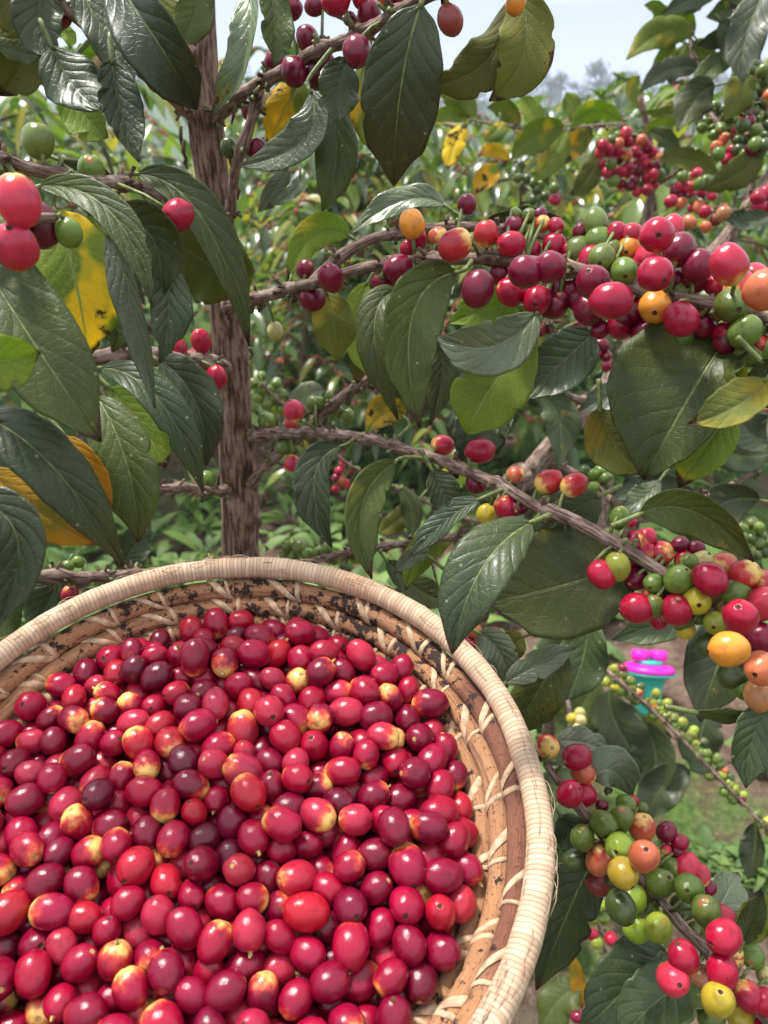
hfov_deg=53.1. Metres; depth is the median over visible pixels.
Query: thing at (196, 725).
coffee cherry
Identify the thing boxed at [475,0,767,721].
coffee tree
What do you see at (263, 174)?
coffee shrub
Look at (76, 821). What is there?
coffee cherry
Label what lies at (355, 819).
coffee cherry
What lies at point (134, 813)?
coffee cherry
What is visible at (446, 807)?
coffee cherry
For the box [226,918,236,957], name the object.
coffee cherry
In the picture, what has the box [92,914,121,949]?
coffee cherry
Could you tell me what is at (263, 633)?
coffee cherry
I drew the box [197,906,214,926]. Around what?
coffee cherry
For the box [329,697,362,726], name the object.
coffee cherry
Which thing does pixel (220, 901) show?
coffee cherry
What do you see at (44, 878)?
coffee cherry
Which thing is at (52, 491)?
coffee tree
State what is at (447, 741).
coffee cherry
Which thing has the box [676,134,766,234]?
coffee shrub
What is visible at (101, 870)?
coffee cherry
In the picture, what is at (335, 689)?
coffee cherry
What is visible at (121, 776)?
coffee cherry
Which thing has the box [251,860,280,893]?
coffee cherry
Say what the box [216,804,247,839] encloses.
coffee cherry
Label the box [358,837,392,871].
coffee cherry
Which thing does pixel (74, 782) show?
coffee cherry
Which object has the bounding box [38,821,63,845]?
coffee cherry
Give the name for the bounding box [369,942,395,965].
coffee cherry
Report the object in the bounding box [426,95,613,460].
coffee shrub
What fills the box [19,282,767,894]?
ground cover
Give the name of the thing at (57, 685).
coffee cherry
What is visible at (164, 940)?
coffee cherry
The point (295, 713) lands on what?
coffee cherry
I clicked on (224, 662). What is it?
coffee cherry
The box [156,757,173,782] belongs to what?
coffee cherry
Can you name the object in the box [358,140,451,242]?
coffee shrub
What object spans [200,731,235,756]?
coffee cherry
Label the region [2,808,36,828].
coffee cherry
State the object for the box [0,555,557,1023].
coiled basket
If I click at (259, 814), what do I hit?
coffee cherry
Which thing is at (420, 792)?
coffee cherry
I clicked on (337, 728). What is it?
coffee cherry
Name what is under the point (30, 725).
coffee cherry
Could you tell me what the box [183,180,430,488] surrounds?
coffee shrub
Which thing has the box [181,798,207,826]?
coffee cherry
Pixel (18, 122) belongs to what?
coffee shrub
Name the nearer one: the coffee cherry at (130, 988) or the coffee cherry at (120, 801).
the coffee cherry at (130, 988)
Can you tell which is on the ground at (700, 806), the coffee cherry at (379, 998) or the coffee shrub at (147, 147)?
the coffee shrub at (147, 147)
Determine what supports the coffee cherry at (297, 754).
on the cherry heap
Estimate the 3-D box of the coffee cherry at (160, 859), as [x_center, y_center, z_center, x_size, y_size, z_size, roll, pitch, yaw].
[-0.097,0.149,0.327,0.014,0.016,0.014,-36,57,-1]
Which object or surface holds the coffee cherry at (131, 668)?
on the cherry heap
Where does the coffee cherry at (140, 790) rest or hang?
on the cherry heap
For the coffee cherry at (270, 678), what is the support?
on the cherry heap
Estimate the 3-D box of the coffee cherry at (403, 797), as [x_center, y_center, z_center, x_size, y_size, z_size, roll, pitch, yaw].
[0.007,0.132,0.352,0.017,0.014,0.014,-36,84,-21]
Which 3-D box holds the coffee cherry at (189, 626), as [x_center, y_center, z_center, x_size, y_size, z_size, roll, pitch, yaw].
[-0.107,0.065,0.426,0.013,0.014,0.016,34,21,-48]
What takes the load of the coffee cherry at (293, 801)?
on the cherry heap
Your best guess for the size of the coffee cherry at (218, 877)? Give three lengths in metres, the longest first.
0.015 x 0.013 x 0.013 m
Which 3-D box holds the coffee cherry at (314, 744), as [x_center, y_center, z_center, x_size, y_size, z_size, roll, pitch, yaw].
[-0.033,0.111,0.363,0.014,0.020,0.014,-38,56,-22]
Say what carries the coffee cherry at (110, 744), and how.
on the cherry heap
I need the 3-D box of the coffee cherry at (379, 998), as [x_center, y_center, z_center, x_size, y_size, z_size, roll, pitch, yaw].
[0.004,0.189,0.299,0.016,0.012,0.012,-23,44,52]
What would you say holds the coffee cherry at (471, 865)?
on the cherry heap
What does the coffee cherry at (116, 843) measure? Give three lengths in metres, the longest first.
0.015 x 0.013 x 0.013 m
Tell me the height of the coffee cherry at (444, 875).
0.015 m
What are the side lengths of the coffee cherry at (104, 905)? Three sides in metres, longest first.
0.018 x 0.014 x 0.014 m
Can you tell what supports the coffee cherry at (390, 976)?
on the cherry heap
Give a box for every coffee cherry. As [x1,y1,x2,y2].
[0,720,23,748]
[0,748,31,778]
[0,776,14,808]
[0,828,8,854]
[0,853,16,886]
[0,874,32,902]
[0,889,31,936]
[0,931,20,960]
[0,956,15,1000]
[0,991,17,1015]
[0,1009,26,1023]
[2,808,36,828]
[4,782,45,816]
[4,816,37,848]
[9,830,45,867]
[13,691,47,721]
[14,760,44,784]
[14,949,52,999]
[15,728,42,754]
[16,860,43,875]
[16,918,32,935]
[17,927,49,957]
[23,862,65,901]
[24,721,36,730]
[25,984,56,1023]
[28,892,73,931]
[32,751,49,762]
[33,809,51,831]
[36,705,62,730]
[36,762,66,794]
[37,784,65,812]
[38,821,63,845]
[39,726,67,755]
[42,982,77,1022]
[43,835,74,865]
[45,673,76,698]
[45,752,67,777]
[45,925,77,965]
[48,699,62,706]
[48,786,81,820]
[49,963,65,983]
[57,705,89,734]
[59,743,96,777]
[60,803,94,840]
[60,943,98,983]
[61,684,86,707]
[62,863,72,889]
[63,865,99,903]
[63,991,109,1023]
[66,777,81,787]
[66,900,103,934]
[71,835,103,868]
[72,658,99,686]
[73,970,102,995]
[74,720,106,751]
[78,765,109,791]
[78,933,99,969]
[81,778,114,810]
[82,697,94,717]
[84,674,104,696]
[90,697,119,724]
[91,681,120,701]
[91,809,128,836]
[92,887,107,903]
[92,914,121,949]
[94,860,111,879]
[95,750,117,769]
[96,645,121,672]
[97,939,133,982]
[97,982,123,1013]
[97,1013,133,1023]
[98,897,121,922]
[99,729,123,756]
[100,827,132,863]
[101,881,110,897]
[102,790,131,813]
[103,659,123,685]
[106,864,123,896]
[108,761,134,789]
[109,884,145,921]
[111,965,149,1011]
[116,709,149,732]
[116,846,155,885]
[117,692,143,713]
[119,655,147,683]
[120,638,142,660]
[120,912,155,951]
[122,725,154,758]
[124,775,162,807]
[124,997,154,1023]
[125,681,151,698]
[126,805,149,826]
[132,749,160,777]
[132,814,160,849]
[133,938,164,972]
[139,998,184,1023]
[140,661,172,691]
[140,877,153,899]
[140,894,174,935]
[141,645,167,664]
[141,694,165,715]
[144,710,176,737]
[147,945,184,995]
[149,629,170,648]
[149,986,153,997]
[150,787,180,823]
[150,863,182,898]
[151,991,183,1012]
[152,848,169,866]
[154,726,185,758]
[155,934,171,947]
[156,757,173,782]
[156,820,189,858]
[162,680,190,705]
[162,780,184,812]
[165,906,203,950]
[167,641,184,668]
[167,744,198,775]
[169,848,190,881]
[170,666,191,686]
[170,944,197,976]
[172,769,209,799]
[173,693,201,719]
[174,976,205,1014]
[177,879,204,910]
[178,708,216,742]
[179,616,203,640]
[179,638,209,676]
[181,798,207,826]
[183,845,219,881]
[183,1013,196,1023]
[185,742,202,757]
[188,822,222,850]
[190,679,216,698]
[192,628,215,640]
[192,667,217,684]
[192,959,224,985]
[193,1006,225,1023]
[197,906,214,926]
[197,919,231,964]
[198,748,226,778]
[198,872,226,905]
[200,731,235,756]
[202,638,218,663]
[202,686,229,722]
[202,719,227,741]
[203,607,229,639]
[203,785,229,815]
[204,883,240,920]
[204,968,246,1013]
[205,814,223,840]
[207,776,230,796]
[210,647,238,677]
[214,677,226,688]
[215,837,244,873]
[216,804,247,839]
[220,634,244,649]
[222,752,263,785]
[222,853,255,886]
[223,672,251,699]
[223,698,238,720]
[223,997,248,1023]
[224,949,265,985]
[225,626,245,639]
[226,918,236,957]
[227,709,259,743]
[228,610,254,627]
[230,773,266,811]
[232,908,265,957]
[233,740,255,755]
[236,639,269,667]
[236,882,268,913]
[236,1008,269,1023]
[237,688,262,713]
[237,818,269,855]
[242,668,268,691]
[244,623,275,644]
[245,970,278,1012]
[247,803,270,820]
[248,851,268,864]
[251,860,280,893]
[253,695,284,726]
[253,735,274,752]
[254,747,282,773]
[259,667,284,690]
[259,769,287,805]
[260,942,271,957]
[261,619,284,636]
[261,805,301,842]
[261,889,289,922]
[262,952,297,989]
[264,919,295,954]
[266,638,290,667]
[266,838,295,865]
[266,993,279,1018]
[269,719,301,753]
[270,683,295,705]
[271,792,304,814]
[275,633,293,647]
[276,859,316,895]
[278,978,312,1020]
[281,762,312,793]
[282,747,309,769]
[282,891,330,933]
[283,703,309,735]
[284,620,316,645]
[285,667,309,695]
[287,645,311,669]
[289,934,325,973]
[289,1004,320,1023]
[294,830,323,859]
[294,969,316,1004]
[298,685,325,709]
[299,730,328,761]
[299,797,336,833]
[302,772,332,798]
[305,657,335,686]
[305,702,334,732]
[307,854,333,872]
[308,640,339,660]
[309,761,335,786]
[309,960,350,1003]
[310,871,343,907]
[312,908,340,944]
[313,625,329,639]
[317,997,347,1023]
[321,819,342,848]
[322,787,353,818]
[323,756,361,787]
[324,680,349,704]
[325,944,333,960]
[327,635,348,654]
[328,1001,364,1023]
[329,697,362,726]
[329,731,354,758]
[331,725,359,737]
[331,832,361,862]
[332,658,355,682]
[332,849,365,882]
[332,922,369,972]
[333,887,367,922]
[338,803,372,836]
[344,781,361,802]
[344,960,377,1003]
[346,639,375,671]
[348,869,370,889]
[349,676,379,705]
[350,729,366,745]
[352,739,379,769]
[355,993,378,1006]
[356,1002,377,1023]
[358,780,390,810]
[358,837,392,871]
[359,870,392,905]
[360,701,392,729]
[360,764,389,785]
[362,905,373,923]
[364,654,387,675]
[364,906,395,949]
[366,722,399,749]
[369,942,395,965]
[370,662,398,686]
[371,805,389,835]
[372,957,408,997]
[373,898,388,908]
[376,991,410,1005]
[376,995,413,1023]
[377,807,409,847]
[378,683,402,712]
[380,745,408,777]
[383,868,397,889]
[386,783,416,810]
[388,842,426,887]
[389,886,424,924]
[390,654,413,681]
[391,924,426,967]
[392,835,413,848]
[393,704,420,732]
[395,778,425,797]
[396,727,404,746]
[396,921,420,929]
[397,676,418,703]
[398,757,431,788]
[403,959,437,1005]
[404,809,419,839]
[405,723,434,752]
[409,810,448,844]
[411,688,449,718]
[412,796,427,810]
[415,842,444,861]
[416,884,433,903]
[417,743,447,773]
[419,914,451,936]
[421,795,458,823]
[423,857,463,894]
[424,718,444,734]
[424,894,455,931]
[424,930,461,972]
[425,769,454,798]
[434,732,457,762]
[437,821,470,858]
[445,760,467,790]
[447,884,476,923]
[452,791,472,818]
[453,851,483,886]
[458,816,479,848]
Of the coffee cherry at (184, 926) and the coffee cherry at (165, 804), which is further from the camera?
the coffee cherry at (165, 804)
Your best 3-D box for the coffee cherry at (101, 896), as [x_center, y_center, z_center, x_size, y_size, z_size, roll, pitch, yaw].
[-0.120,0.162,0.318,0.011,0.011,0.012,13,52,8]
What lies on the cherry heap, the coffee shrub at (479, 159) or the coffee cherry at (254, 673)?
the coffee cherry at (254, 673)
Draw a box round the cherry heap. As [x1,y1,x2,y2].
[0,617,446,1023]
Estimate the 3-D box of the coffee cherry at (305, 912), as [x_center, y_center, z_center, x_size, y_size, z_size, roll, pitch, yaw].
[-0.031,0.158,0.304,0.019,0.015,0.015,9,15,-3]
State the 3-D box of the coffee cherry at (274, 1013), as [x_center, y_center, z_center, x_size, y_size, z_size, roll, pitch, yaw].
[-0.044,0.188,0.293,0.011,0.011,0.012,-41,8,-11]
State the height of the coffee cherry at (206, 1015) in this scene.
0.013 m
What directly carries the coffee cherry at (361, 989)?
on the cherry heap
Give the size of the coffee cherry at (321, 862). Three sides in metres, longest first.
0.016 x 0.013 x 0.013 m
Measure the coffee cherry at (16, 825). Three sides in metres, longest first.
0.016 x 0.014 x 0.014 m
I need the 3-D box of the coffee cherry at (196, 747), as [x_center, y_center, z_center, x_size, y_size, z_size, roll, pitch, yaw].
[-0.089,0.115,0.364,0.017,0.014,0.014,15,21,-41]
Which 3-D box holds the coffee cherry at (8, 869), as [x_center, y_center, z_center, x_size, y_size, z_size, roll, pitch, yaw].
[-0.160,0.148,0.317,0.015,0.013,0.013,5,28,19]
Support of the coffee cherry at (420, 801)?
on the cherry heap
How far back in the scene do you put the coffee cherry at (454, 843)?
0.33 m
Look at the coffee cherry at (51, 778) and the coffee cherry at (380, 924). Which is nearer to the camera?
the coffee cherry at (380, 924)
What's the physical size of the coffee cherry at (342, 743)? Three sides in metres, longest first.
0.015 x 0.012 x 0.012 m
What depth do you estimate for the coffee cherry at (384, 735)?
0.36 m
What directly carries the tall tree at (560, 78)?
on the ground at (700, 806)
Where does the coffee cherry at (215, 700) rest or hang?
on the cherry heap
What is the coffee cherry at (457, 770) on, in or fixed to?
on the cherry heap
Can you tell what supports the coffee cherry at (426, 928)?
on the cherry heap
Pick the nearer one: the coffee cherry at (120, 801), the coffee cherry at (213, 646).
the coffee cherry at (120, 801)
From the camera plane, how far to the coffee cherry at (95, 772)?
0.35 m
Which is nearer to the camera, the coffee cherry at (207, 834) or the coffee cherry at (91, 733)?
the coffee cherry at (207, 834)
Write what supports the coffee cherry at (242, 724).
on the cherry heap
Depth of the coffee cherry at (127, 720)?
0.37 m
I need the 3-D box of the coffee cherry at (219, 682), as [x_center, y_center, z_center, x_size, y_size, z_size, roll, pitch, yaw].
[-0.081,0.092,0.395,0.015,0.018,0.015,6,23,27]
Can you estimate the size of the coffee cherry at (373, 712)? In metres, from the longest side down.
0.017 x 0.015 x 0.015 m
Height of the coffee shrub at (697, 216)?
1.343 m
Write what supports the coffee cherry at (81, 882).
on the cherry heap
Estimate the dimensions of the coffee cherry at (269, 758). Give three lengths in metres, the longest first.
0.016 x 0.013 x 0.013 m
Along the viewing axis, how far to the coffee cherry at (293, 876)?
0.31 m
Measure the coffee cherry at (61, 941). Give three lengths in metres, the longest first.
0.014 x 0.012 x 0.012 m
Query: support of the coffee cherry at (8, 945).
on the cherry heap
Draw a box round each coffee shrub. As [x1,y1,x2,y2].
[0,46,308,387]
[0,91,265,481]
[0,123,132,270]
[1,104,148,331]
[95,135,176,195]
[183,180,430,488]
[186,83,321,343]
[187,37,386,354]
[208,130,459,428]
[249,153,433,319]
[262,123,474,450]
[306,113,532,353]
[331,215,583,496]
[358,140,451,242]
[419,124,470,221]
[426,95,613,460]
[444,112,619,326]
[445,88,711,350]
[448,139,547,269]
[530,112,599,235]
[537,58,767,493]
[537,77,762,394]
[546,72,696,240]
[610,166,719,247]
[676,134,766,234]
[687,111,767,267]
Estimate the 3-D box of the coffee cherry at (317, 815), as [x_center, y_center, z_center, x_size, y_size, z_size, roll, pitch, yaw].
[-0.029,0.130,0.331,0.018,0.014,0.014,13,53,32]
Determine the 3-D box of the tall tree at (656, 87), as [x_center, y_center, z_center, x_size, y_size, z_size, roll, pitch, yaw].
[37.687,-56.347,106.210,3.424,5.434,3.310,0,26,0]
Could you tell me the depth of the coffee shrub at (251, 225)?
5.15 m
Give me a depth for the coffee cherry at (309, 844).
0.33 m
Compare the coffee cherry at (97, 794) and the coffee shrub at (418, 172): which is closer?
the coffee cherry at (97, 794)
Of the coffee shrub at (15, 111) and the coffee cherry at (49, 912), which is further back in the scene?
the coffee shrub at (15, 111)
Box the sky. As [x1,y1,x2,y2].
[35,0,767,101]
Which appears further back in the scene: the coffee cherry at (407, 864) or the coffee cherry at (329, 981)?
the coffee cherry at (407, 864)
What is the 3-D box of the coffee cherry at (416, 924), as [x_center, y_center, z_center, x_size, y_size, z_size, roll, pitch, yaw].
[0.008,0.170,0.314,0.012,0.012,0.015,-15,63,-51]
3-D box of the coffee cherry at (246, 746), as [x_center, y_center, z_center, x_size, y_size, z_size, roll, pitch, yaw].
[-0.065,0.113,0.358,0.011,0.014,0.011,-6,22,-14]
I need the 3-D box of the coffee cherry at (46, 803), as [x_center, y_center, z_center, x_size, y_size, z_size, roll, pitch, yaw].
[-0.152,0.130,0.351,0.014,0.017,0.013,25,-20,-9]
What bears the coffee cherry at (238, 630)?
on the cherry heap
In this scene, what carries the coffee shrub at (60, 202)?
on the ground at (700, 806)
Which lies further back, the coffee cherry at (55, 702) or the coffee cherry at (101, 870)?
the coffee cherry at (55, 702)
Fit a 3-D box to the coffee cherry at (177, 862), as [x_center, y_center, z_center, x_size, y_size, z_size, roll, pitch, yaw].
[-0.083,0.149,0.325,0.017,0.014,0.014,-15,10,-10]
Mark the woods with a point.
(716, 80)
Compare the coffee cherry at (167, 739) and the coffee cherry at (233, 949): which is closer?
the coffee cherry at (233, 949)
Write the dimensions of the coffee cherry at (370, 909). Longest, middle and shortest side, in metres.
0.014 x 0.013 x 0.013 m
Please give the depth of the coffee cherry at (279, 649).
0.40 m
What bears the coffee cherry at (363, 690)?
on the cherry heap
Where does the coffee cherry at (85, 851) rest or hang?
on the cherry heap
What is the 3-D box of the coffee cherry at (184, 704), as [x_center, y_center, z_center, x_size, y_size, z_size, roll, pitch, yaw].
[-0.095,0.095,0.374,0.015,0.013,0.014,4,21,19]
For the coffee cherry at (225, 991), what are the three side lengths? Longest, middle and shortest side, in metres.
0.016 x 0.014 x 0.013 m
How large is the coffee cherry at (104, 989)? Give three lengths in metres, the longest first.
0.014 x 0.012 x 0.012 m
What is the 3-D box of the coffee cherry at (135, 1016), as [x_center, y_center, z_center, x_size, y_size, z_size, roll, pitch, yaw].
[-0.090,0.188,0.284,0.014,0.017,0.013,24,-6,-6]
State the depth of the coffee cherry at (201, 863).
0.31 m
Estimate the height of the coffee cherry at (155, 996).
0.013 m
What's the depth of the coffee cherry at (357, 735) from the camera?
0.37 m
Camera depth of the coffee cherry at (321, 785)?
0.34 m
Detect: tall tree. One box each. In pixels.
[473,92,486,123]
[541,70,571,106]
[568,80,590,97]
[585,55,614,121]
[611,67,640,114]
[651,81,667,95]
[673,75,692,99]
[713,76,723,102]
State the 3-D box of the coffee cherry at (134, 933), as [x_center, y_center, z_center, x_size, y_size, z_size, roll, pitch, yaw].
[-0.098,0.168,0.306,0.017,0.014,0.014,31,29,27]
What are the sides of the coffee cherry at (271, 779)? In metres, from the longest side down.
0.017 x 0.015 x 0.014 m
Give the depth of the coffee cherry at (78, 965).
0.29 m
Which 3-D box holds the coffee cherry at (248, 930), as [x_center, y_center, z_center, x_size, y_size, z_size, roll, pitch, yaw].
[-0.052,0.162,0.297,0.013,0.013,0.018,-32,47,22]
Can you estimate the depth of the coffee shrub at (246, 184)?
4.32 m
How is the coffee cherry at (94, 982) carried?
on the cherry heap
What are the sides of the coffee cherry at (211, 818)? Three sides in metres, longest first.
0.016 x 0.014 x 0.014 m
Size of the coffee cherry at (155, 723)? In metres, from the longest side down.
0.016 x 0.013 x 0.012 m
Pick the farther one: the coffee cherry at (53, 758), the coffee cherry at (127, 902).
the coffee cherry at (53, 758)
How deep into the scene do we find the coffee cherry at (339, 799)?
0.34 m
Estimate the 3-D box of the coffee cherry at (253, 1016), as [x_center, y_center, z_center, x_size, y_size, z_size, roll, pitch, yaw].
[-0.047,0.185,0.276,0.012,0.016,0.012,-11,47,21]
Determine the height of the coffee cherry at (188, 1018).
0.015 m
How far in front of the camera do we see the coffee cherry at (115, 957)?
0.29 m
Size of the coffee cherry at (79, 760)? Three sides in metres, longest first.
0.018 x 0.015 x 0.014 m
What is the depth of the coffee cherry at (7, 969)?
0.28 m
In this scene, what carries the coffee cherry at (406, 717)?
on the cherry heap
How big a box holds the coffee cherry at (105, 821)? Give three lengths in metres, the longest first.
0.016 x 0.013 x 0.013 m
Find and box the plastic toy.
[624,649,675,714]
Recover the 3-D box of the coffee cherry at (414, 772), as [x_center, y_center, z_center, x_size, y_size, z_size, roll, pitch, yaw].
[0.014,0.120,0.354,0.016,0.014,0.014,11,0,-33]
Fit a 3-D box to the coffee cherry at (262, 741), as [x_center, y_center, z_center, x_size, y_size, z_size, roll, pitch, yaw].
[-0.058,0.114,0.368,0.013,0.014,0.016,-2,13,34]
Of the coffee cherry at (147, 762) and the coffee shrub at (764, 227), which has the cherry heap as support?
the coffee cherry at (147, 762)
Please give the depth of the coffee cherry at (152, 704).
0.37 m
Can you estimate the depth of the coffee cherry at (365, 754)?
0.35 m
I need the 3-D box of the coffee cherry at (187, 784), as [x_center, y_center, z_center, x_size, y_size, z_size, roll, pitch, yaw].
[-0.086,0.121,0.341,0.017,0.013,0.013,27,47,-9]
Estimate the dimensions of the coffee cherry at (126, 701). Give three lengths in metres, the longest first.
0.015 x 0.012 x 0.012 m
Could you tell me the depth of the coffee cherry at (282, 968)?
0.29 m
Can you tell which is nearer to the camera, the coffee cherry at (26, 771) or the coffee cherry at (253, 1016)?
the coffee cherry at (253, 1016)
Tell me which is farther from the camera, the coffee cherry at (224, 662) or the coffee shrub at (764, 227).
the coffee shrub at (764, 227)
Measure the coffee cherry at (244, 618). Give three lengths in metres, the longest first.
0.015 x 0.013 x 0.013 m
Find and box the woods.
[26,58,765,145]
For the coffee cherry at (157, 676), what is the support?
on the cherry heap
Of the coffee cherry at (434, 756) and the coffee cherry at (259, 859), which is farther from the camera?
the coffee cherry at (434, 756)
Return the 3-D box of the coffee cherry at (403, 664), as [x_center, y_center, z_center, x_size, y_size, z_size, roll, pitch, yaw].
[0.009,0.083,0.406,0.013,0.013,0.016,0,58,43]
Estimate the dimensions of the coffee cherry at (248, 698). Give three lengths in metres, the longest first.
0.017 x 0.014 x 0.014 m
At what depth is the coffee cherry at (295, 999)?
0.28 m
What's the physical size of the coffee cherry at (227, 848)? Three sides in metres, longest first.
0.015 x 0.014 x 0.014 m
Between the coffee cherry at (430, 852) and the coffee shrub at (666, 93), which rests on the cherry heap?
the coffee cherry at (430, 852)
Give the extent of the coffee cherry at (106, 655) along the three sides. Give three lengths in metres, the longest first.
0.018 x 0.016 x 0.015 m
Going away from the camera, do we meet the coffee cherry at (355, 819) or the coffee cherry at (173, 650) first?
the coffee cherry at (355, 819)
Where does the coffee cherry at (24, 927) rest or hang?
on the cherry heap
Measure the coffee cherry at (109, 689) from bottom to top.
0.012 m
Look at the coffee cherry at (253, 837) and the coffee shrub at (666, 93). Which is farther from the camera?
the coffee shrub at (666, 93)
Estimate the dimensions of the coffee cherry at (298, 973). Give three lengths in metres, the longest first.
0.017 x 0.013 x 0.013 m
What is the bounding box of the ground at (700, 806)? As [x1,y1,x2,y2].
[0,100,767,1023]
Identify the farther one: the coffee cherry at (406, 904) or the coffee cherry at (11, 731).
the coffee cherry at (11, 731)
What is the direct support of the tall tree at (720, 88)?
on the ground at (700, 806)
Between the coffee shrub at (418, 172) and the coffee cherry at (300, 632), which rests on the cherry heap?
the coffee cherry at (300, 632)
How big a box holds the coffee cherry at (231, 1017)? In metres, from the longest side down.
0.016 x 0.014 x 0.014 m
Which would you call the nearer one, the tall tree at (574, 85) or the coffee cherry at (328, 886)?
the coffee cherry at (328, 886)
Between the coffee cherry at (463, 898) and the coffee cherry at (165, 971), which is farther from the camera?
the coffee cherry at (463, 898)
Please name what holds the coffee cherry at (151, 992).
on the cherry heap
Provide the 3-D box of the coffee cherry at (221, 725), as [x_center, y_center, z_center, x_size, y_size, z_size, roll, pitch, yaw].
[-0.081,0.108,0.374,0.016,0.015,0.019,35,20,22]
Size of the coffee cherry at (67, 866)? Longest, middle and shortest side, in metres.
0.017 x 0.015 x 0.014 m
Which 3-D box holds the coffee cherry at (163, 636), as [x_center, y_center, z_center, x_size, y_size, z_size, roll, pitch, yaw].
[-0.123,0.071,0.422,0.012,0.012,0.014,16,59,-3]
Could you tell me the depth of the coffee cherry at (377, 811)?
0.33 m
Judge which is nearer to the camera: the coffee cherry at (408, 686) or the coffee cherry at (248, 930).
the coffee cherry at (248, 930)
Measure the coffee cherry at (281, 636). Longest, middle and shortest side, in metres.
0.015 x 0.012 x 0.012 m
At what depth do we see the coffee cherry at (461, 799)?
0.35 m
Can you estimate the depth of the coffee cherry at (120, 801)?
0.34 m
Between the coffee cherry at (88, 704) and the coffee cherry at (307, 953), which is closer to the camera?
the coffee cherry at (307, 953)
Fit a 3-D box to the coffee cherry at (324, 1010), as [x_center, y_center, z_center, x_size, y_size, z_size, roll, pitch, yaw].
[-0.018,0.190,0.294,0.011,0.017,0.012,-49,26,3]
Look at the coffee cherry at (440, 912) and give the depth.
0.30 m
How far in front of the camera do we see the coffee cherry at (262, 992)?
0.28 m
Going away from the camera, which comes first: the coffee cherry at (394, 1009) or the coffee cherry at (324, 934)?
the coffee cherry at (394, 1009)
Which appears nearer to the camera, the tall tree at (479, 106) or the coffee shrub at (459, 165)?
the coffee shrub at (459, 165)
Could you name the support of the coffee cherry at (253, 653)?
on the cherry heap
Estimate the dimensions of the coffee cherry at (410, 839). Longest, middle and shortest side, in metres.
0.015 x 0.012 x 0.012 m
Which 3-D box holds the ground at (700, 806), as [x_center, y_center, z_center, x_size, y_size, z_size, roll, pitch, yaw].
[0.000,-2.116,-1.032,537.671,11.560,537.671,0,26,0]
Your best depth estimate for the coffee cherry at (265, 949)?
0.30 m
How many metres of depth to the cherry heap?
0.37 m
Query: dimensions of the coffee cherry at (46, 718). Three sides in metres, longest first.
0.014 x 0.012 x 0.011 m
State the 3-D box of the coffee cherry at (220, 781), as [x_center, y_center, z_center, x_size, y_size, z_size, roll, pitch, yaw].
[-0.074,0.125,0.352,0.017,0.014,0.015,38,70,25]
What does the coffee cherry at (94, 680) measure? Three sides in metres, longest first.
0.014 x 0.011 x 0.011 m
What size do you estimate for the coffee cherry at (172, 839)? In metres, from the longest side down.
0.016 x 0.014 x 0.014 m
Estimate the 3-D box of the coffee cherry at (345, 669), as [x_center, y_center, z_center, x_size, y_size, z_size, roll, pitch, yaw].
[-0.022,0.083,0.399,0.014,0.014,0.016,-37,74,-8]
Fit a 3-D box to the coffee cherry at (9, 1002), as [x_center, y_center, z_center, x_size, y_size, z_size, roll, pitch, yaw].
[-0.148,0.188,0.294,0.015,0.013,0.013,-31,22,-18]
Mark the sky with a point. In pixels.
(584, 31)
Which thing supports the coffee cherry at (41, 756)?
on the cherry heap
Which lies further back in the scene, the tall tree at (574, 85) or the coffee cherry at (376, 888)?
the tall tree at (574, 85)
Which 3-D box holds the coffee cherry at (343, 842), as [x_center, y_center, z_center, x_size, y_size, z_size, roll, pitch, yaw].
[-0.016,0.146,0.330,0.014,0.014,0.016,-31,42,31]
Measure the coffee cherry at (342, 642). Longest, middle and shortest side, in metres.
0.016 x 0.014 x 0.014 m
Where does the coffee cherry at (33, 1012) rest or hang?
on the cherry heap
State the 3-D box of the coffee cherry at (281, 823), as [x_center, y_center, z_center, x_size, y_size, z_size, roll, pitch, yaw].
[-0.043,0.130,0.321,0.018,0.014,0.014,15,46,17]
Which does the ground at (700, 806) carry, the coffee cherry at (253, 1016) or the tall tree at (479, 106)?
the tall tree at (479, 106)
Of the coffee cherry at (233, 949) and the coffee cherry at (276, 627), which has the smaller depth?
the coffee cherry at (233, 949)
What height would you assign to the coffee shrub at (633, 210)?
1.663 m
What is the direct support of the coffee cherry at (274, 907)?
on the cherry heap
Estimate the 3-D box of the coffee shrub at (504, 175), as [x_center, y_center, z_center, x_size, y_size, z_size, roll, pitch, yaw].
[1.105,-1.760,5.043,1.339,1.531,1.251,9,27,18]
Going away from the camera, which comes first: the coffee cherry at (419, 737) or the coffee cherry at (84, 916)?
the coffee cherry at (84, 916)
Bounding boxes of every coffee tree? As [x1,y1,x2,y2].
[0,0,767,730]
[0,173,124,624]
[251,371,767,1023]
[436,76,728,765]
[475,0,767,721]
[534,703,767,1023]
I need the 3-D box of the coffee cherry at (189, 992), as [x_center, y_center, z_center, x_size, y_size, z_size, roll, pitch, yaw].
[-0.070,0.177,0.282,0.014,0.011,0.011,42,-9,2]
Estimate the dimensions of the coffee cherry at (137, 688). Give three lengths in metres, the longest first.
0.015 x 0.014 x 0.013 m
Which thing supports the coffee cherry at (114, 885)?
on the cherry heap
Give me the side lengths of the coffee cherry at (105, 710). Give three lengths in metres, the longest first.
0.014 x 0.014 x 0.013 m
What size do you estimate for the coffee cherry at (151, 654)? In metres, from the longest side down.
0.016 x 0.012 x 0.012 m
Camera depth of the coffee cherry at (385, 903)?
0.31 m
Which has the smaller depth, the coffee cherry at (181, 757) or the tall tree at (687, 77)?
the coffee cherry at (181, 757)
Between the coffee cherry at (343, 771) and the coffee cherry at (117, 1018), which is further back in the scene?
the coffee cherry at (343, 771)
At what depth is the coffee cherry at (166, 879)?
0.31 m

